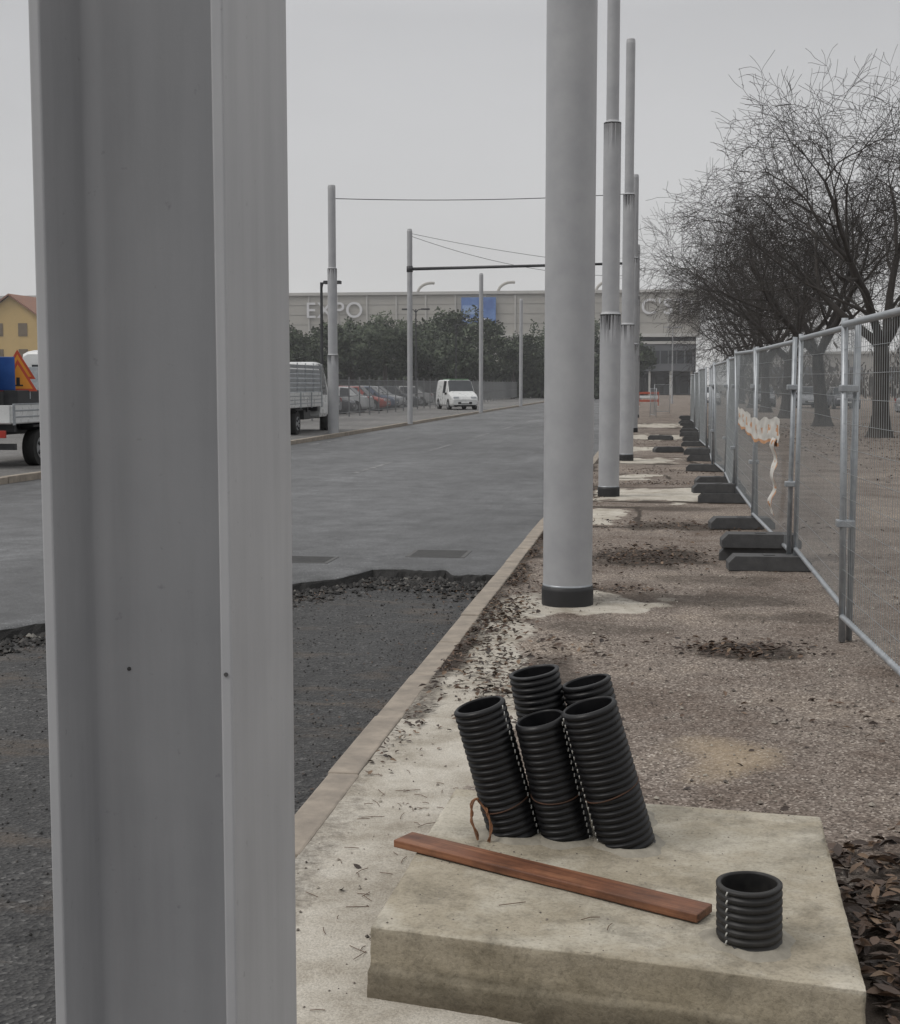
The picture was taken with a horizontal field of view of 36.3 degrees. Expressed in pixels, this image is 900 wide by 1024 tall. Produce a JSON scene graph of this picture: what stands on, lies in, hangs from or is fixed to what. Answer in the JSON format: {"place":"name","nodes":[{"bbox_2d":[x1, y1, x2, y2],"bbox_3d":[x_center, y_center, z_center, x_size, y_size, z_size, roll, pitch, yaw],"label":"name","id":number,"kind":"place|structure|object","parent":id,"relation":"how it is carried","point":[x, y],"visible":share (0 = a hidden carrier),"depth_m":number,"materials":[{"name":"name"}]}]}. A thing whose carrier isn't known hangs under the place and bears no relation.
{"place":"outdoors","nodes":[
{"label":"outdoors","id":0,"kind":"place"},
{"bbox_2d":[0,296,37,356],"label":"walls","id":1,"kind":"structure","parent":0,"point":[13,313],"depth_m":159.82,"materials":[{"name":"paint"}]},
{"bbox_2d":[0,323,27,357],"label":"windows","id":2,"kind":"structure","parent":1,"relation":"attached to","point":[22,329],"depth_m":159.82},
{"bbox_2d":[0,294,36,314],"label":"roof","id":3,"kind":"structure","parent":1,"relation":"on","point":[28,302],"depth_m":160.21,"materials":[{"name":"tile"}]},
{"bbox_2d":[0,578,479,1023],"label":"excavated road","id":4,"kind":"structure","parent":0,"point":[27,981],"depth_m":7.48,"materials":[{"name":"stone"}]},
{"bbox_2d":[0,575,488,953],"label":"asphalt rubble","id":5,"kind":"object","parent":4,"relation":"on","point":[416,582],"visible":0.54,"depth_m":11.84,"materials":[{"name":"asphalt"}]},
{"bbox_2d":[1,423,899,1023],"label":"fallen leaves","id":6,"kind":"object","parent":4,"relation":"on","point":[887,987],"visible":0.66,"depth_m":7.26,"materials":[{"name":"brown plant"}]},
{"bbox_2d":[0,397,543,476],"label":"pavement","id":7,"kind":"structure","parent":0,"point":[12,462],"depth_m":59.73,"materials":[{"name":"concrete"}]},
{"bbox_2d":[0,350,40,464],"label":"flatbed truck","id":8,"kind":"object","parent":7,"relation":"on","point":[19,397],"visible":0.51,"depth_m":27.00,"materials":[{"name":"metal"}]},
{"bbox_2d":[289,329,326,367],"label":"pine tree","id":9,"kind":"object","parent":7,"relation":"on","point":[304,348],"visible":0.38,"depth_m":137.73,"materials":[{"name":"green plant"}]},
{"bbox_2d":[290,362,327,434],"bbox_3d":[-5.592,-3.853,46.010,2.580,2.380,6.700,1,5,8],"label":"flatbed truck","id":10,"kind":"object","parent":7,"relation":"on","point":[308,393],"visible":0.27,"depth_m":45.64,"materials":[{"name":"metal"}]},
{"bbox_2d":[319,280,341,429],"bbox_3d":[-4.217,-5.481,48.344,0.805,5.250,0.280,1,5,8],"label":"street lamp","id":11,"kind":"object","parent":7,"relation":"on","point":[321,323],"visible":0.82,"depth_m":48.23,"materials":[{"name":"metal"}]},
{"bbox_2d":[327,185,338,433],"bbox_3d":[-3.843,-6.587,44.936,0.360,8.085,0.360,1,5,8],"label":"steel pole","id":12,"kind":"object","parent":7,"relation":"on","point":[333,391],"visible":0.99,"depth_m":44.85,"materials":[{"name":"metal"}]},
{"bbox_2d":[309,316,382,385],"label":"pine tree","id":13,"kind":"object","parent":7,"relation":"on","point":[346,358],"visible":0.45,"depth_m":143.69,"materials":[{"name":"green plant"}]},
{"bbox_2d":[339,397,354,413],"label":"parked car","id":14,"kind":"object","parent":7,"relation":"on","point":[347,406],"visible":0.11,"depth_m":74.06,"materials":[{"name":"paint"}]},
{"bbox_2d":[0,281,700,394],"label":"exhibition hall","id":15,"kind":"structure","parent":7,"relation":"on","point":[304,310],"depth_m":209.47,"materials":[{"name":"grey glass"}]},
{"bbox_2d":[326,358,379,385],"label":"pine tree","id":16,"kind":"object","parent":7,"relation":"on","point":[353,373],"visible":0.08,"depth_m":155.82,"materials":[{"name":"green plant"}]},
{"bbox_2d":[339,387,371,412],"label":"parked car","id":17,"kind":"object","parent":7,"relation":"on","point":[357,399],"visible":0.13,"depth_m":78.29,"materials":[{"name":"paint"}]},
{"bbox_2d":[350,386,381,410],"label":"parked car","id":18,"kind":"object","parent":7,"relation":"on","point":[376,402],"visible":0.07,"depth_m":83.03,"materials":[{"name":"paint"}]},
{"bbox_2d":[339,310,428,379],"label":"pine tree","id":19,"kind":"object","parent":7,"relation":"on","point":[387,340],"visible":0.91,"depth_m":139.72,"materials":[{"name":"green plant"}]},
{"bbox_2d":[311,376,516,420],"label":"metal railing","id":20,"kind":"object","parent":7,"relation":"on","point":[507,390],"visible":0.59,"depth_m":81.15,"materials":[{"name":"metal"}]},
{"bbox_2d":[402,308,429,406],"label":"street lamp","id":21,"kind":"object","parent":7,"relation":"on","point":[415,311],"visible":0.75,"depth_m":98.69,"materials":[{"name":"metal"}]},
{"bbox_2d":[396,324,454,392],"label":"pine tree","id":22,"kind":"object","parent":7,"relation":"on","point":[426,367],"visible":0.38,"depth_m":147.61,"materials":[{"name":"green plant"}]},
{"bbox_2d":[436,379,477,409],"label":"white van","id":23,"kind":"object","parent":7,"relation":"on","point":[450,393],"visible":0.98,"depth_m":87.38,"materials":[{"name":"paint"}]},
{"bbox_2d":[414,305,506,352],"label":"pine tree","id":24,"kind":"object","parent":7,"relation":"on","point":[446,322],"visible":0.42,"depth_m":154.47,"materials":[{"name":"green plant"}]},
{"bbox_2d":[324,351,599,398],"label":"hedge","id":25,"kind":"object","parent":7,"relation":"on","point":[532,390],"visible":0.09,"depth_m":159.88,"materials":[{"name":"green plant"}]},
{"bbox_2d":[431,327,500,381],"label":"pine tree","id":26,"kind":"object","parent":7,"relation":"on","point":[467,360],"visible":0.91,"depth_m":140.19,"materials":[{"name":"green plant"}]},
{"bbox_2d":[479,273,482,412],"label":"steel pole","id":27,"kind":"object","parent":7,"relation":"on","point":[480,342],"visible":1,"depth_m":78.94,"materials":[{"name":"metal"}]},
{"bbox_2d":[484,331,544,398],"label":"pine tree","id":28,"kind":"object","parent":7,"relation":"on","point":[510,353],"visible":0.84,"depth_m":150.30,"materials":[{"name":"green plant"}]},
{"bbox_2d":[519,299,522,405],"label":"steel pole","id":29,"kind":"object","parent":7,"relation":"on","point":[520,351],"visible":1,"depth_m":102.58,"materials":[{"name":"metal"}]},
{"bbox_2d":[523,339,544,397],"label":"pine tree","id":30,"kind":"object","parent":7,"relation":"on","point":[541,360],"visible":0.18,"depth_m":158.38,"materials":[{"name":"green plant"}]},
{"bbox_2d":[0,395,644,640],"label":"road","id":31,"kind":"structure","parent":0,"point":[481,498],"depth_m":19.44,"materials":[{"name":"asphalt"}]},
{"bbox_2d":[292,556,337,562],"bbox_3d":[-1.542,0.468,13.573,0.800,0.012,0.500,1,5,8],"label":"drain cover","id":32,"kind":"object","parent":31,"relation":"on","point":[311,559],"visible":0.56,"depth_m":13.53,"materials":[{"name":"metal"}]},
{"bbox_2d":[407,229,412,423],"bbox_3d":[-1.653,-7.623,56.596,0.220,7.985,0.220,1,5,8],"label":"steel pole","id":33,"kind":"object","parent":31,"relation":"on","point":[409,343],"visible":1,"depth_m":56.56,"materials":[{"name":"metal"}]},
{"bbox_2d":[407,262,621,271],"bbox_3d":[2.754,-9.957,55.863,9.133,0.310,0.260,1,5,7],"label":"mast arm","id":34,"kind":"object","parent":33,"relation":"attached to","point":[410,268],"visible":0.83,"depth_m":56.00},
{"bbox_2d":[309,403,543,472],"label":"lane marking","id":35,"kind":"object","parent":31,"relation":"on","point":[414,426],"visible":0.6,"depth_m":43.63,"materials":[{"name":"paint"}]},
{"bbox_2d":[405,549,471,557],"bbox_3d":[-0.111,0.426,14.017,0.600,0.012,0.600,1,5,8],"label":"drain cover","id":36,"kind":"object","parent":31,"relation":"on","point":[443,553],"visible":1,"depth_m":13.99,"materials":[{"name":"metal"}]},
{"bbox_2d":[526,318,599,354],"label":"pine tree","id":37,"kind":"object","parent":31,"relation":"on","point":[597,329],"visible":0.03,"depth_m":162.97,"materials":[{"name":"green plant"}]},
{"bbox_2d":[594,333,656,379],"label":"pine tree","id":38,"kind":"object","parent":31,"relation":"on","point":[646,355],"visible":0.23,"depth_m":167.99,"materials":[{"name":"green plant"}]},
{"bbox_2d":[0,0,899,384],"label":"sky","id":39,"kind":"structure","parent":0,"point":[430,105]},
{"bbox_2d":[295,415,899,1023],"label":"pavement","id":40,"kind":"structure","parent":0,"point":[331,977],"depth_m":7.13,"materials":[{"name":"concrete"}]},
{"bbox_2d":[307,770,611,1009],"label":"twigs","id":41,"kind":"object","parent":40,"relation":"on","point":[401,862],"visible":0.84,"depth_m":4.57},
{"bbox_2d":[542,0,597,607],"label":"steel pole","id":42,"kind":"object","parent":40,"relation":"on","point":[571,120],"visible":0.96,"depth_m":9.89,"materials":[{"name":"metal"}]},
{"bbox_2d":[598,0,620,496],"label":"steel pole","id":43,"kind":"object","parent":40,"relation":"on","point":[609,393],"visible":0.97,"depth_m":19.66,"materials":[{"name":"metal"}]},
{"bbox_2d":[367,789,865,1023],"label":"concrete foundation block","id":44,"kind":"structure","parent":40,"relation":"on","point":[466,961],"depth_m":3.65,"materials":[{"name":"concrete"}]},
{"bbox_2d":[470,798,492,842],"bbox_3d":[0.100,0.981,4.376,0.078,0.132,0.049,1,5,8],"label":"twine","id":45,"kind":"object","parent":44,"relation":"on","point":[472,822],"visible":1,"depth_m":4.37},
{"bbox_2d":[454,696,539,837],"bbox_3d":[0.161,0.862,4.425,0.173,0.518,0.167,-14,8,10],"label":"corrugated pipe","id":46,"kind":"object","parent":44,"relation":"on","point":[492,751],"visible":0.88,"depth_m":4.36,"materials":[{"name":"black plastic"}]},
{"bbox_2d":[509,664,565,719],"bbox_3d":[0.335,0.811,4.622,0.171,0.576,0.164,-10,7,10],"label":"corrugated pipe","id":47,"kind":"object","parent":44,"relation":"on","point":[535,688],"visible":0.33,"depth_m":4.54,"materials":[{"name":"plastic"}]},
{"bbox_2d":[394,832,711,922],"bbox_3d":[0.272,1.060,4.028,1.038,0.024,0.098,4,7,36],"label":"wooden plank","id":48,"kind":"object","parent":44,"relation":"on","point":[663,903],"visible":1,"depth_m":3.97,"materials":[{"name":"brown wood"}]},
{"bbox_2d":[515,709,592,841],"bbox_3d":[0.339,0.883,4.390,0.168,0.478,0.172,-12,9,10],"label":"corrugated pipe","id":49,"kind":"object","parent":44,"relation":"on","point":[557,797],"visible":0.89,"depth_m":4.32,"materials":[{"name":"black plastic"}]},
{"bbox_2d":[562,674,619,712],"bbox_3d":[0.521,0.828,4.574,0.169,0.558,0.174,-14,4,10],"label":"corrugated pipe","id":50,"kind":"object","parent":44,"relation":"on","point":[584,687],"visible":0.15,"depth_m":4.50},
{"bbox_2d":[561,696,655,848],"bbox_3d":[0.507,0.861,4.322,0.182,0.540,0.174,-15,8,10],"label":"corrugated pipe","id":51,"kind":"object","parent":44,"relation":"on","point":[606,770],"visible":0.91,"depth_m":4.25,"materials":[{"name":"black plastic"}]},
{"bbox_2d":[386,806,853,976],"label":"cement crumbs","id":52,"kind":"object","parent":44,"relation":"on","point":[608,902],"visible":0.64,"depth_m":3.99,"materials":[{"name":"concrete"}]},
{"bbox_2d":[474,807,795,962],"bbox_3d":[0.640,1.062,4.159,0.672,0.015,1.410,-4,6,-34],"label":"mortar","id":53,"kind":"object","parent":44,"relation":"on","point":[782,951],"visible":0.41,"depth_m":4.25,"materials":[{"name":"concrete"}]},
{"bbox_2d":[716,871,782,951],"bbox_3d":[0.780,1.076,3.579,0.171,0.233,0.179,-1,5,9],"label":"corrugated pipe","id":54,"kind":"object","parent":44,"relation":"on","point":[749,911],"visible":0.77,"depth_m":3.51,"materials":[{"name":"plastic"}]},
{"bbox_2d":[619,38,635,460],"bbox_3d":[3.751,-5.394,28.891,0.320,8.885,0.320,1,5,8],"label":"steel pole","id":55,"kind":"object","parent":40,"relation":"on","point":[627,387],"visible":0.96,"depth_m":28.84,"materials":[{"name":"metal"}]},
{"bbox_2d":[633,174,638,431],"bbox_3d":[6.231,-6.998,46.647,0.400,8.785,0.400,1,5,8],"label":"steel pole","id":56,"kind":"object","parent":40,"relation":"on","point":[636,285],"visible":0.4,"depth_m":46.50,"materials":[{"name":"metal"}]},
{"bbox_2d":[336,194,622,199],"bbox_3d":[1.195,-10.457,45.451,10.225,0.429,0.026,-1,5,-10],"label":"span wire","id":57,"kind":"object","parent":56,"relation":"attached to","point":[460,199],"visible":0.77,"depth_m":45.37,"materials":[{"name":"metal"}]},
{"bbox_2d":[638,244,639,417],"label":"steel pole","id":58,"kind":"object","parent":40,"relation":"on","point":[638,325],"visible":0.34,"depth_m":66.72,"materials":[{"name":"metal"}]},
{"bbox_2d":[650,388,656,414],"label":"construction fence panel","id":59,"kind":"object","parent":40,"relation":"on","point":[655,391],"visible":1,"depth_m":67.82,"materials":[{"name":"metal"}]},
{"bbox_2d":[648,435,672,439],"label":"fence foot block","id":60,"kind":"object","parent":40,"relation":"on","point":[660,437],"depth_m":40.38,"materials":[{"name":"rubber"}]},
{"bbox_2d":[652,446,683,451],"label":"fence foot block","id":61,"kind":"object","parent":40,"relation":"on","point":[667,449],"depth_m":32.98,"materials":[{"name":"rubber"}]},
{"bbox_2d":[690,374,693,421],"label":"construction fence panel","id":62,"kind":"object","parent":40,"relation":"on","point":[692,401],"visible":0.77,"depth_m":55.33,"materials":[{"name":"metal"}]},
{"bbox_2d":[681,441,707,446],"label":"fence foot block","id":63,"kind":"object","parent":40,"relation":"on","point":[692,443],"depth_m":36.13,"materials":[{"name":"rubber"}]},
{"bbox_2d":[682,436,707,440],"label":"fence foot block","id":64,"kind":"object","parent":40,"relation":"on","point":[687,438],"depth_m":39.56,"materials":[{"name":"rubber"}]},
{"bbox_2d":[680,432,703,436],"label":"fence foot block","id":65,"kind":"object","parent":64,"relation":"on","point":[693,434],"depth_m":39.61,"materials":[{"name":"rubber"}]},
{"bbox_2d":[694,372,698,429],"bbox_3d":[8.057,-3.548,44.697,0.043,2.040,3.440,-1,5,8],"label":"construction fence panel","id":66,"kind":"object","parent":40,"relation":"on","point":[696,379],"visible":0.6,"depth_m":45.30,"materials":[{"name":"metal"}]},
{"bbox_2d":[699,367,706,446],"bbox_3d":[6.325,-2.592,34.381,0.042,2.040,3.440,-1,5,8],"label":"construction fence panel","id":67,"kind":"object","parent":40,"relation":"on","point":[703,400],"visible":0.98,"depth_m":34.07,"materials":[{"name":"metal"}]},
{"bbox_2d":[686,464,722,471],"bbox_3d":[4.828,-0.841,25.926,0.720,0.137,0.240,2,6,17],"label":"fence foot block","id":68,"kind":"object","parent":40,"relation":"on","point":[704,467],"depth_m":25.82,"materials":[{"name":"rubber"}]},
{"bbox_2d":[687,455,721,460],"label":"fence foot block","id":69,"kind":"object","parent":40,"relation":"on","point":[698,457],"depth_m":29.25,"materials":[{"name":"rubber"}]},
{"bbox_2d":[683,448,709,454],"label":"fence foot block","id":70,"kind":"object","parent":69,"relation":"on","point":[696,451],"depth_m":29.29,"materials":[{"name":"concrete"}]},
{"bbox_2d":[708,366,710,447],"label":"construction fence panel","id":71,"kind":"object","parent":40,"relation":"on","point":[709,408],"visible":0.23,"depth_m":32.51,"materials":[{"name":"metal"}]},
{"bbox_2d":[709,362,714,463],"bbox_3d":[5.248,-1.946,27.518,0.042,2.040,3.440,1,5,10],"label":"construction fence panel","id":72,"kind":"object","parent":40,"relation":"on","point":[711,446],"visible":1,"depth_m":25.91,"materials":[{"name":"metal"}]},
{"bbox_2d":[694,476,740,483],"bbox_3d":[4.377,-0.521,22.489,0.720,0.137,0.240,0,5,1],"label":"fence foot block","id":73,"kind":"object","parent":40,"relation":"on","point":[710,479],"depth_m":22.37,"materials":[{"name":"rubber"}]},
{"bbox_2d":[714,359,728,471],"bbox_3d":[4.753,-1.622,24.092,0.042,2.040,3.440,0,5,8],"label":"construction fence panel","id":74,"kind":"object","parent":40,"relation":"on","point":[718,425],"visible":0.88,"depth_m":24.43,"materials":[{"name":"metal"}]},
{"bbox_2d":[698,493,748,502],"bbox_3d":[3.808,-0.203,19.070,0.720,0.137,0.240,1,5,10],"label":"fence foot block","id":75,"kind":"object","parent":40,"relation":"on","point":[719,498],"depth_m":18.96,"materials":[{"name":"rubber"}]},
{"bbox_2d":[691,483,741,492],"bbox_3d":[3.736,-0.338,19.119,0.720,0.137,0.240,0,5,3],"label":"fence foot block","id":76,"kind":"object","parent":75,"relation":"on","point":[712,487],"depth_m":19.01,"materials":[{"name":"concrete"}]},
{"bbox_2d":[724,355,740,483],"bbox_3d":[4.229,-1.325,20.650,0.042,2.040,3.440,2,6,9],"label":"construction fence panel","id":77,"kind":"object","parent":40,"relation":"on","point":[729,467],"visible":0.69,"depth_m":20.98,"materials":[{"name":"metal"}]},
{"bbox_2d":[708,516,774,528],"bbox_3d":[3.317,0.117,15.640,0.720,0.137,0.240,0,5,2],"label":"fence foot block","id":78,"kind":"object","parent":40,"relation":"on","point":[731,522],"depth_m":15.53,"materials":[{"name":"rubber"}]},
{"bbox_2d":[734,348,757,512],"bbox_3d":[3.700,-1.014,17.220,0.044,2.040,3.440,-1,6,8],"label":"construction fence panel","id":79,"kind":"object","parent":78,"relation":"on","point":[744,478],"visible":0.67,"depth_m":17.46,"materials":[{"name":"metal"}]},
{"bbox_2d":[738,407,779,514],"bbox_3d":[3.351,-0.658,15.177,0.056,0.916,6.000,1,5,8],"label":"warning banner","id":80,"kind":"object","parent":79,"relation":"attached to","point":[763,430],"visible":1,"depth_m":13.53,"materials":[{"name":"plastic"}]},
{"bbox_2d":[708,384,858,527],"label":"fence clamps","id":81,"kind":"object","parent":79,"relation":"attached to","point":[839,523],"visible":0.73,"depth_m":8.72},
{"bbox_2d":[719,548,792,560],"bbox_3d":[2.875,0.381,12.806,0.720,0.137,0.240,1,5,12],"label":"fence foot block","id":82,"kind":"object","parent":40,"relation":"on","point":[725,554],"depth_m":12.71,"materials":[{"name":"rubber"}]},
{"bbox_2d":[720,531,801,548],"bbox_3d":[2.878,0.256,12.744,0.720,0.137,0.240,1,5,7],"label":"fence foot block","id":83,"kind":"object","parent":82,"relation":"on","point":[743,539],"depth_m":12.64,"materials":[{"name":"concrete"}]},
{"bbox_2d":[726,553,811,571],"bbox_3d":[2.820,0.441,12.160,0.720,0.137,0.240,1,5,6],"label":"fence foot block","id":84,"kind":"object","parent":40,"relation":"on","point":[761,562],"depth_m":12.05,"materials":[{"name":"concrete"}]},
{"bbox_2d":[751,337,797,553],"bbox_3d":[3.225,-0.676,13.801,0.042,2.040,3.440,1,6,7],"label":"construction fence panel","id":85,"kind":"object","parent":40,"relation":"on","point":[786,546],"visible":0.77,"depth_m":13.23,"materials":[{"name":"metal"}]},
{"bbox_2d":[793,324,860,640],"bbox_3d":[2.800,-0.363,10.355,0.042,2.040,3.440,1,6,8],"label":"construction fence panel","id":86,"kind":"object","parent":40,"relation":"on","point":[823,456],"visible":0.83,"depth_m":10.21,"materials":[{"name":"metal"}]},
{"bbox_2d":[838,307,899,675],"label":"construction fence panel","id":87,"kind":"object","parent":40,"relation":"on","point":[846,323],"visible":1,"depth_m":7.99,"materials":[{"name":"metal"}]},
{"bbox_2d":[750,387,775,406],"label":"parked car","id":88,"kind":"object","parent":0,"point":[759,395],"visible":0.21,"depth_m":99.70,"materials":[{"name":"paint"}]},
{"bbox_2d":[639,391,899,497],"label":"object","id":89,"kind":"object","parent":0,"point":[680,405],"depth_m":42.14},
{"bbox_2d":[639,392,658,406],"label":"plastic barrier","id":90,"kind":"object","parent":89,"relation":"on","point":[647,397],"visible":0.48,"depth_m":100.60,"materials":[{"name":"white paint"}]},
{"bbox_2d":[654,384,669,413],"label":"construction fence panel","id":91,"kind":"object","parent":89,"relation":"on","point":[662,398],"visible":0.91,"depth_m":75.61,"materials":[{"name":"metal"}]},
{"bbox_2d":[664,326,681,402],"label":"street lamp","id":92,"kind":"object","parent":89,"relation":"on","point":[672,367],"visible":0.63,"depth_m":117.82,"materials":[{"name":"metal"}]},
{"bbox_2d":[665,268,812,403],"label":"bare tree","id":93,"kind":"object","parent":89,"relation":"on","point":[743,365],"visible":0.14,"depth_m":115.60,"materials":[{"name":"brown plant"}]},
{"bbox_2d":[620,165,899,417],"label":"bare tree","id":94,"kind":"object","parent":89,"relation":"on","point":[818,329],"visible":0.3,"depth_m":66.88,"materials":[{"name":"brown plant"}]},
{"bbox_2d":[639,110,899,426],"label":"bare tree","id":95,"kind":"object","parent":89,"relation":"on","point":[822,409],"visible":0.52,"depth_m":53.81,"materials":[{"name":"brown plant"}]},
{"bbox_2d":[657,199,884,412],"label":"bare tree","id":96,"kind":"object","parent":89,"relation":"on","point":[762,368],"visible":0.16,"depth_m":79.33,"materials":[{"name":"brown plant"}]},
{"bbox_2d":[671,248,872,407],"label":"bare tree","id":97,"kind":"object","parent":89,"relation":"on","point":[759,376],"visible":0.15,"depth_m":95.25,"materials":[{"name":"brown plant"}]},
{"bbox_2d":[646,44,899,437],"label":"bare tree","id":98,"kind":"object","parent":89,"relation":"on","point":[845,256],"visible":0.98,"depth_m":42.70,"materials":[{"name":"brown plant"}]},
{"bbox_2d":[796,387,813,407],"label":"parked car","id":99,"kind":"object","parent":89,"relation":"on","point":[808,397],"visible":0.15,"depth_m":95.82,"materials":[{"name":"paint"}]},
{"bbox_2d":[746,351,898,393],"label":"warehouse","id":100,"kind":"structure","parent":89,"relation":"on","point":[866,359],"depth_m":221.46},
{"bbox_2d":[827,387,859,408],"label":"parked car","id":101,"kind":"object","parent":89,"relation":"on","point":[835,394],"visible":0.3,"depth_m":91.72,"materials":[{"name":"paint"}]},
{"bbox_2d":[862,179,899,352],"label":"bare tree","id":102,"kind":"object","parent":89,"relation":"on","point":[885,277],"visible":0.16,"depth_m":68.44,"materials":[{"name":"brown plant"}]},
{"bbox_3d":[-0.297,1.480,1.621,0.356,0.028,0.395,1,5,8],"label":"base plate","id":103,"kind":"object","parent":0,"visible":0},
{"bbox_2d":[28,0,296,1023],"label":"beam","id":104,"kind":"structure","parent":103,"relation":"on","point":[160,202],"depth_m":1.46,"materials":[{"name":"metal"}]},
{"label":"ground","id":105,"kind":"structure","parent":0,"visible":0},
{"bbox_2d":[0,401,543,484],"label":"kerb","id":106,"kind":"structure","parent":105,"relation":"on","point":[15,478],"depth_m":45.53,"materials":[{"name":"concrete"}]},
{"bbox_2d":[295,395,645,858],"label":"kerb","id":107,"kind":"structure","parent":105,"relation":"on","point":[315,811],"depth_m":6.65,"materials":[{"name":"concrete"}]},
{"bbox_2d":[744,341,899,399],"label":"distant trees","id":108,"kind":"object","parent":105,"relation":"on","point":[862,383],"visible":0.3,"depth_m":143.64,"materials":[{"name":"plant"}]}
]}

